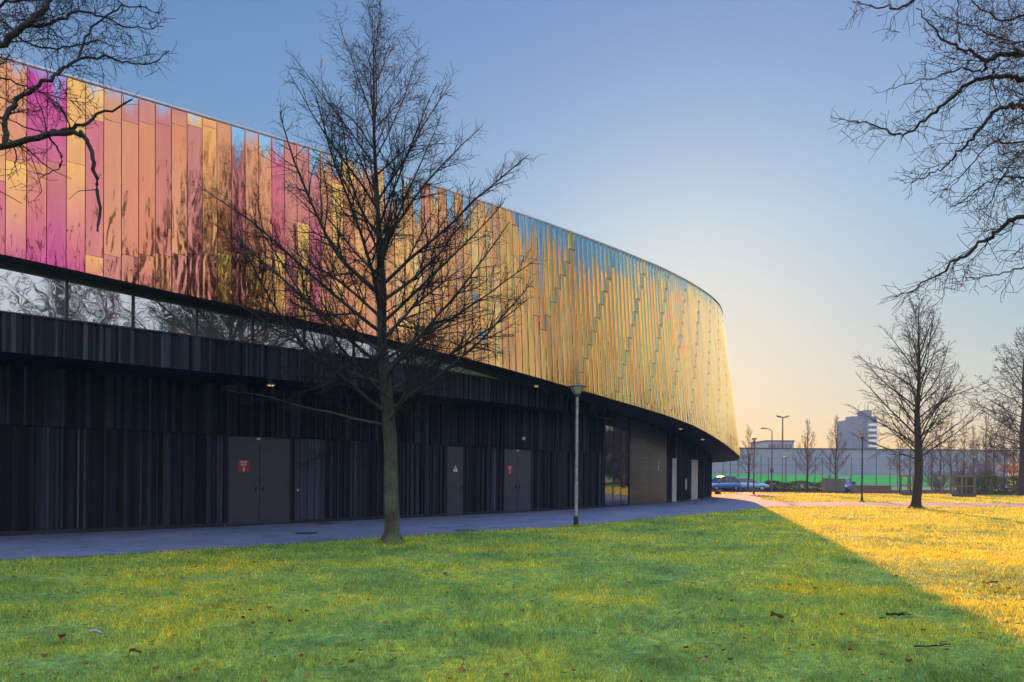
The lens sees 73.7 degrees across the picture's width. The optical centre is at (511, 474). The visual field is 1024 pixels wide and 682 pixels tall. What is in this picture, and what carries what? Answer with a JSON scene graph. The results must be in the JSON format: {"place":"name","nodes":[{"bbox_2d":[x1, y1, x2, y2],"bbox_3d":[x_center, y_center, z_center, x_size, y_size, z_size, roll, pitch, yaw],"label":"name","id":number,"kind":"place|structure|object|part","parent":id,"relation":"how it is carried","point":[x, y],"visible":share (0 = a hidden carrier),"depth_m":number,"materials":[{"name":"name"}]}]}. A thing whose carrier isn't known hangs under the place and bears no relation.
{"place":"outdoors","nodes":[
{"label":"outdoors","id":0,"kind":"place"},
{"bbox_2d":[0,480,1023,681],"bbox_3d":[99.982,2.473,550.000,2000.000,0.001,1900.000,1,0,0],"label":"ground","id":1,"kind":"structure","parent":0,"point":[29,663],"depth_m":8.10,"materials":[{"name":"plant"}]},
{"bbox_2d":[0,0,178,231],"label":"bare tree","id":2,"kind":"object","parent":1,"relation":"on","point":[27,22],"visible":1,"depth_m":7.57,"materials":[{"name":"brown plant"}]},
{"bbox_2d":[89,629,102,633],"bbox_3d":[-3.994,1.509,6.558,0.120,0.047,0.074,7,7,-17],"label":"paper scrap","id":3,"kind":"object","parent":1,"relation":"on","point":[95,630],"visible":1,"depth_m":6.56,"materials":[{"name":"white paper"}]},
{"bbox_2d":[129,648,141,652],"bbox_3d":[-3.250,1.520,5.892,0.100,0.039,0.062,7,5,-34],"label":"fallen leaf","id":4,"kind":"object","parent":1,"relation":"on","point":[133,649],"visible":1,"depth_m":5.89,"materials":[{"name":"brown plant"}]},
{"bbox_2d":[190,0,547,544],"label":"bare tree","id":5,"kind":"object","parent":1,"relation":"on","point":[383,366],"visible":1,"depth_m":15.16,"materials":[{"name":"brown plant"}]},
{"bbox_2d":[0,55,739,535],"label":"sports hall","id":6,"kind":"structure","parent":1,"relation":"on","point":[128,343],"depth_m":19.38,"materials":[{"name":"metal"}]},
{"bbox_2d":[0,268,68,318],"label":"window","id":7,"kind":"structure","parent":6,"relation":"in","point":[20,292],"depth_m":14.98,"materials":[{"name":"grey glass"}]},
{"bbox_2d":[68,282,134,326],"bbox_3d":[-9.500,-3.918,15.880,1.019,0.863,0.955,0,0,0],"label":"window","id":8,"kind":"structure","parent":6,"relation":"in","point":[86,303],"depth_m":15.83,"materials":[{"name":"grey glass"}]},
{"bbox_2d":[135,296,197,335],"bbox_3d":[-8.468,-3.879,16.813,1.087,0.782,1.031,0,0,0],"label":"window","id":9,"kind":"structure","parent":6,"relation":"in","point":[151,314],"depth_m":16.76,"materials":[{"name":"grey glass"}]},
{"bbox_2d":[198,309,253,342],"bbox_3d":[-7.415,-3.845,17.784,1.063,0.708,1.026,0,0,0],"label":"window","id":10,"kind":"structure","parent":6,"relation":"in","point":[212,324],"depth_m":17.72,"materials":[{"name":"grey glass"}]},
{"bbox_2d":[228,437,260,524],"bbox_3d":[-8.017,0.180,20.423,0.948,2.600,0.110,0,0,-43],"label":"door","id":11,"kind":"structure","parent":6,"relation":"in","point":[243,452],"depth_m":20.42,"materials":[{"name":"black metal"}]},
{"bbox_2d":[259,438,290,522],"bbox_3d":[-7.318,0.186,21.097,0.979,2.600,0.095,0,0,-44],"label":"door","id":12,"kind":"structure","parent":6,"relation":"in","point":[274,454],"depth_m":21.08,"materials":[{"name":"black metal"}]},
{"bbox_2d":[254,320,305,348],"bbox_3d":[-6.356,-3.816,18.779,1.098,0.647,1.078,0,0,0],"label":"window","id":13,"kind":"structure","parent":6,"relation":"in","point":[258,331],"depth_m":18.54,"materials":[{"name":"grey glass"}]},
{"bbox_2d":[306,330,354,355],"bbox_3d":[-5.248,-3.786,19.840,1.158,0.583,1.162,0,0,0],"label":"window","id":14,"kind":"structure","parent":6,"relation":"in","point":[350,354],"depth_m":19.97,"materials":[{"name":"grey glass"}]},
{"bbox_2d":[355,341,406,363],"bbox_3d":[-3.995,-3.747,21.072,1.391,0.501,1.417,0,0,0],"label":"window","id":15,"kind":"structure","parent":6,"relation":"in","point":[364,344],"depth_m":20.65,"materials":[{"name":"grey glass"}]},
{"bbox_2d":[447,447,463,514],"bbox_3d":[-2.186,0.231,26.273,0.095,2.600,0.835,1,0,43],"label":"door","id":16,"kind":"structure","parent":6,"relation":"in","point":[455,454],"depth_m":26.27,"materials":[{"name":"black metal"}]},
{"bbox_2d":[504,449,518,511],"bbox_3d":[-0.049,0.250,28.590,0.110,2.600,0.860,0,0,42],"label":"door","id":17,"kind":"structure","parent":6,"relation":"in","point":[511,456],"depth_m":28.59,"materials":[{"name":"black metal"}]},
{"bbox_2d":[517,450,530,510],"bbox_3d":[0.531,0.255,29.254,0.095,2.600,0.887,0,0,41],"label":"door","id":18,"kind":"structure","parent":6,"relation":"in","point":[524,456],"depth_m":29.24,"materials":[{"name":"black metal"}]},
{"bbox_2d":[672,458,676,501],"bbox_3d":[9.820,0.321,41.363,0.050,2.630,0.780,1,0,32],"label":"door","id":19,"kind":"structure","parent":6,"relation":"in","point":[674,460],"depth_m":41.34,"materials":[{"name":"grey metal"}]},
{"bbox_2d":[691,460,697,499],"bbox_3d":[12.080,0.340,45.232,0.050,2.630,1.782,0,0,28],"label":"door","id":20,"kind":"structure","parent":6,"relation":"in","point":[694,475],"depth_m":45.18,"materials":[{"name":"grey metal"}]},
{"bbox_2d":[0,517,1023,681],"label":"leaf litter","id":21,"kind":"object","parent":1,"relation":"on","point":[60,636],"visible":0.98,"depth_m":6.91,"materials":[{"name":"brown plant"}]},
{"bbox_2d":[568,385,585,525],"bbox_3d":[2.000,-0.574,21.125,0.570,4.423,0.570,1,0,0],"label":"park lamp","id":22,"kind":"object","parent":1,"relation":"on","point":[577,390],"visible":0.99,"depth_m":21.08,"materials":[{"name":"black metal"}]},
{"bbox_2d":[737,424,760,491],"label":"young tree","id":23,"kind":"object","parent":1,"relation":"on","point":[748,451],"visible":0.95,"depth_m":71.08,"materials":[{"name":"brown plant"}]},
{"bbox_2d":[750,440,794,447],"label":"office block","id":24,"kind":"structure","parent":1,"relation":"on","point":[776,444],"depth_m":175.00,"materials":[{"name":"concrete"}]},
{"bbox_2d":[770,612,783,618],"bbox_3d":[2.941,1.559,7.571,0.170,0.067,0.105,6,7,-11],"label":"fallen leaf","id":25,"kind":"object","parent":1,"relation":"on","point":[775,614],"visible":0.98,"depth_m":7.56,"materials":[{"name":"brown plant"}]},
{"bbox_2d":[776,415,788,447],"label":"floodlight mast","id":26,"kind":"object","parent":1,"relation":"on","point":[782,425],"visible":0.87,"depth_m":139.88,"materials":[{"name":"grey metal"}]},
{"bbox_2d":[791,419,823,492],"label":"young tree","id":27,"kind":"object","parent":1,"relation":"on","point":[807,440],"visible":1,"depth_m":70.12,"materials":[{"name":"brown plant"}]},
{"bbox_2d":[819,417,850,477],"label":"young tree","id":28,"kind":"object","parent":1,"relation":"on","point":[836,449],"visible":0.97,"depth_m":78.59,"materials":[{"name":"brown plant"}]},
{"bbox_2d":[712,455,959,489],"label":"ball fence","id":29,"kind":"object","parent":1,"relation":"on","point":[876,479],"visible":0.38,"depth_m":95.08,"materials":[{"name":"green"}]},
{"bbox_2d":[712,447,1007,487],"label":"warehouse","id":30,"kind":"structure","parent":1,"relation":"on","point":[790,466],"depth_m":125.94,"materials":[{"name":"grey metal"}]},
{"bbox_2d":[858,433,866,500],"bbox_3d":[23.034,-0.470,44.906,0.570,4.583,0.570,1,0,0],"label":"park lamp","id":31,"kind":"object","parent":1,"relation":"on","point":[861,434],"visible":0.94,"depth_m":44.86,"materials":[{"name":"black metal"}]},
{"bbox_2d":[885,612,911,615],"bbox_3d":[4.455,1.596,7.795,0.338,0.045,0.169,0,0,-15],"label":"dead branch","id":32,"kind":"object","parent":1,"relation":"on","point":[898,614],"visible":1,"depth_m":7.81,"materials":[{"name":"brown wood"}]},
{"bbox_2d":[887,428,913,493],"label":"young tree","id":33,"kind":"object","parent":1,"relation":"on","point":[898,446],"visible":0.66,"depth_m":67.48,"materials":[{"name":"brown plant"}]},
{"bbox_2d":[899,475,913,495],"bbox_3d":[36.452,0.968,62.420,1.320,1.900,1.320,1,0,0],"label":"tree guard","id":34,"kind":"object","parent":1,"relation":"on","point":[907,493],"visible":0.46,"depth_m":62.40,"materials":[{"name":"brown wood"}]},
{"bbox_2d":[899,433,913,492],"bbox_3d":[36.711,-1.079,62.868,1.765,6.001,1.662,0,0,-25],"label":"young tree","id":35,"kind":"object","parent":1,"relation":"on","point":[910,464],"visible":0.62,"depth_m":62.90,"materials":[{"name":"brown plant"}]},
{"bbox_2d":[843,291,990,508],"bbox_3d":[21.925,-3.990,35.629,7.089,11.586,7.094,1,0,0],"label":"bare tree","id":36,"kind":"object","parent":1,"relation":"on","point":[918,449],"visible":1,"depth_m":35.98,"materials":[{"name":"brown plant"}]},
{"bbox_2d":[911,432,934,487],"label":"young tree","id":37,"kind":"object","parent":1,"relation":"on","point":[925,456],"visible":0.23,"depth_m":110.25,"materials":[{"name":"brown plant"}]},
{"bbox_2d":[828,0,1023,313],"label":"bare tree","id":38,"kind":"object","parent":1,"relation":"on","point":[1018,52],"visible":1,"depth_m":7.56,"materials":[{"name":"brown plant"}]},
{"bbox_2d":[914,641,950,646],"bbox_3d":[3.969,1.593,6.353,0.462,0.033,0.155,0,0,-23],"label":"dead branch","id":39,"kind":"object","parent":1,"relation":"on","point":[932,645],"visible":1,"depth_m":6.36,"materials":[{"name":"brown wood"}]},
{"bbox_2d":[923,417,960,488],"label":"young tree","id":40,"kind":"object","parent":1,"relation":"on","point":[940,439],"visible":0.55,"depth_m":100.67,"materials":[{"name":"brown plant"}]},
{"bbox_2d":[937,425,962,489],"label":"young tree","id":41,"kind":"object","parent":1,"relation":"on","point":[949,461],"visible":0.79,"depth_m":95.19,"materials":[{"name":"brown plant"}]},
{"bbox_2d":[905,447,1018,479],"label":"tree line","id":42,"kind":"object","parent":1,"relation":"on","point":[1009,474],"visible":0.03,"depth_m":180.55,"materials":[{"name":"brown plant"}]},
{"bbox_2d":[951,475,976,496],"bbox_3d":[39.338,0.993,59.413,1.320,1.900,1.320,1,0,0],"label":"tree guard","id":43,"kind":"object","parent":1,"relation":"on","point":[961,494],"visible":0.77,"depth_m":58.83,"materials":[{"name":"brown wood"}]},
{"bbox_2d":[952,421,979,493],"bbox_3d":[39.689,-1.506,59.886,2.032,6.908,1.914,0,0,27],"label":"young tree","id":44,"kind":"object","parent":1,"relation":"on","point":[962,453],"visible":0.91,"depth_m":59.83,"materials":[{"name":"brown plant"}]},
{"bbox_2d":[958,424,984,473],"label":"young tree","id":45,"kind":"object","parent":1,"relation":"on","point":[970,441],"visible":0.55,"depth_m":106.25,"materials":[{"name":"brown plant"}]},
{"bbox_2d":[970,455,976,493],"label":"park lamp","id":46,"kind":"object","parent":1,"relation":"on","point":[973,471],"visible":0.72,"depth_m":65.22,"materials":[{"name":"black metal"}]},
{"bbox_2d":[968,414,1004,470],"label":"young tree","id":47,"kind":"object","parent":1,"relation":"on","point":[985,450],"visible":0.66,"depth_m":94.81,"materials":[{"name":"brown plant"}]},
{"bbox_2d":[957,475,1017,494],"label":"hedge","id":48,"kind":"object","parent":1,"relation":"on","point":[997,481],"visible":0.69,"depth_m":67.21,"materials":[{"name":"green plant"}]},
{"bbox_2d":[962,326,1023,495],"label":"bare tree","id":49,"kind":"object","parent":1,"relation":"on","point":[1020,448],"visible":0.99,"depth_m":66.19,"materials":[{"name":"brown plant"}]},
{"bbox_2d":[978,403,1007,485],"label":"young tree","id":50,"kind":"object","parent":1,"relation":"on","point":[993,448],"visible":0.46,"depth_m":111.41,"materials":[{"name":"brown plant"}]},
{"bbox_2d":[983,579,1002,583],"bbox_3d":[7.282,1.619,10.301,0.390,0.051,0.171,1,0,-32],"label":"dead branch","id":51,"kind":"object","parent":1,"relation":"on","point":[987,582],"visible":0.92,"depth_m":10.27,"materials":[{"name":"brown wood"}]},
{"bbox_2d":[992,420,1018,489],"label":"young tree","id":52,"kind":"object","parent":1,"relation":"on","point":[1004,460],"visible":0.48,"depth_m":102.60,"materials":[{"name":"brown plant"}]},
{"bbox_2d":[996,464,1018,488],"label":"beech shrub","id":53,"kind":"object","parent":1,"relation":"on","point":[1010,470],"visible":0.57,"depth_m":107.02,"materials":[{"name":"plant"}]},
{"bbox_2d":[996,423,1018,474],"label":"young tree","id":54,"kind":"object","parent":1,"relation":"on","point":[1013,461],"visible":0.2,"depth_m":116.84,"materials":[{"name":"brown plant"}]},
{"bbox_2d":[0,492,1023,559],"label":"path","id":55,"kind":"structure","parent":0,"point":[73,544],"depth_m":19.28,"materials":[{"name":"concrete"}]},
{"bbox_2d":[295,532,317,533],"bbox_3d":[-5.407,1.535,17.961,0.600,0.009,0.600,1,0,0],"label":"drain cover","id":56,"kind":"object","parent":55,"relation":"on","point":[306,533],"visible":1,"depth_m":17.88,"materials":[{"name":"metal"}]},
{"bbox_2d":[454,529,474,530],"bbox_3d":[-1.347,1.571,19.301,0.600,0.009,0.600,1,0,0],"label":"drain cover","id":57,"kind":"object","parent":55,"relation":"on","point":[464,530],"visible":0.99,"depth_m":19.21,"materials":[{"name":"metal"}]},
{"bbox_2d":[751,438,757,494],"bbox_3d":[21.497,-0.739,60.635,0.570,5.094,0.570,1,0,0],"label":"park lamp","id":58,"kind":"object","parent":55,"relation":"on","point":[754,439],"visible":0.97,"depth_m":60.60,"materials":[{"name":"black metal"}]},
{"bbox_2d":[0,0,1023,475],"label":"sky","id":59,"kind":"structure","parent":0,"point":[691,139],"materials":[{"name":"blue"}]},
{"bbox_2d":[837,406,877,448],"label":"apartment tower","id":60,"kind":"structure","parent":0,"point":[857,424],"depth_m":300.00,"materials":[{"name":"concrete"}]},
{"bbox_2d":[712,488,1015,494],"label":"road","id":61,"kind":"structure","parent":0,"point":[892,491],"depth_m":76.70,"materials":[{"name":"grey asphalt"}]},
{"bbox_2d":[712,476,740,490],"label":"parked car","id":62,"kind":"object","parent":61,"relation":"on","point":[726,483],"visible":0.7,"depth_m":75.04,"materials":[{"name":"blue paint"}]},
{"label":"window","id":63,"kind":"part","parent":62,"relation":"part of","materials":[{"name":"black glass"}]},
{"bbox_2d":[737,478,769,490],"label":"parked car","id":64,"kind":"object","parent":61,"relation":"on","point":[758,485],"visible":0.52,"depth_m":77.87,"materials":[{"name":"blue paint"}]},
{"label":"window","id":65,"kind":"part","parent":64,"relation":"part of","materials":[{"name":"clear glass"}]},
{"bbox_2d":[761,428,773,490],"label":"street lamp","id":66,"kind":"object","parent":61,"relation":"on","point":[771,469],"visible":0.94,"depth_m":76.32,"materials":[{"name":"grey metal"}]},
{"bbox_2d":[784,456,787,490],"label":"park lamp","id":67,"kind":"object","parent":61,"relation":"on","point":[785,457],"visible":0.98,"depth_m":76.24,"materials":[{"name":"black metal"}]},
{"bbox_2d":[764,480,855,490],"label":"hedge","id":68,"kind":"object","parent":61,"relation":"on","point":[781,486],"visible":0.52,"depth_m":79.78,"materials":[{"name":"green plant"}]},
{"bbox_2d":[822,478,845,492],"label":"utility cabinet","id":69,"kind":"object","parent":61,"relation":"on","point":[837,485],"visible":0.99,"depth_m":72.62,"materials":[{"name":"black metal"}]},
{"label":"door","id":70,"kind":"part","parent":69,"relation":"part of","materials":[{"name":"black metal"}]},
{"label":"door","id":71,"kind":"part","parent":69,"relation":"part of","materials":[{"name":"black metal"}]},
{"bbox_2d":[845,478,852,491],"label":"parked car","id":72,"kind":"object","parent":61,"relation":"on","point":[848,482],"visible":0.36,"depth_m":77.84,"materials":[{"name":"blue paint"}]},
{"bbox_2d":[850,485,890,492],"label":"wall","id":73,"kind":"structure","parent":61,"relation":"on","point":[872,489],"depth_m":71.80,"materials":[{"name":"brown brick"}]},
{"bbox_2d":[923,441,943,490],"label":"young tree","id":74,"kind":"object","parent":61,"relation":"on","point":[931,472],"visible":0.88,"depth_m":86.01,"materials":[{"name":"brown plant"}]},
{"bbox_2d":[923,469,957,490],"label":"shrub","id":75,"kind":"object","parent":61,"relation":"on","point":[935,483],"visible":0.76,"depth_m":86.24,"materials":[{"name":"green plant"}]},
{"bbox_2d":[932,475,972,493],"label":"wire fence","id":76,"kind":"object","parent":61,"relation":"on","point":[949,483],"visible":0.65,"depth_m":72.49,"materials":[{"name":"grey metal"}]},
{"bbox_2d":[937,461,986,488],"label":"shrub","id":77,"kind":"object","parent":61,"relation":"on","point":[960,473],"visible":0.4,"depth_m":88.04,"materials":[{"name":"brown plant"}]},
{"bbox_2d":[964,456,1005,489],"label":"shrub","id":78,"kind":"object","parent":61,"relation":"on","point":[988,471],"visible":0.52,"depth_m":88.59,"materials":[{"name":"brown plant"}]}
]}

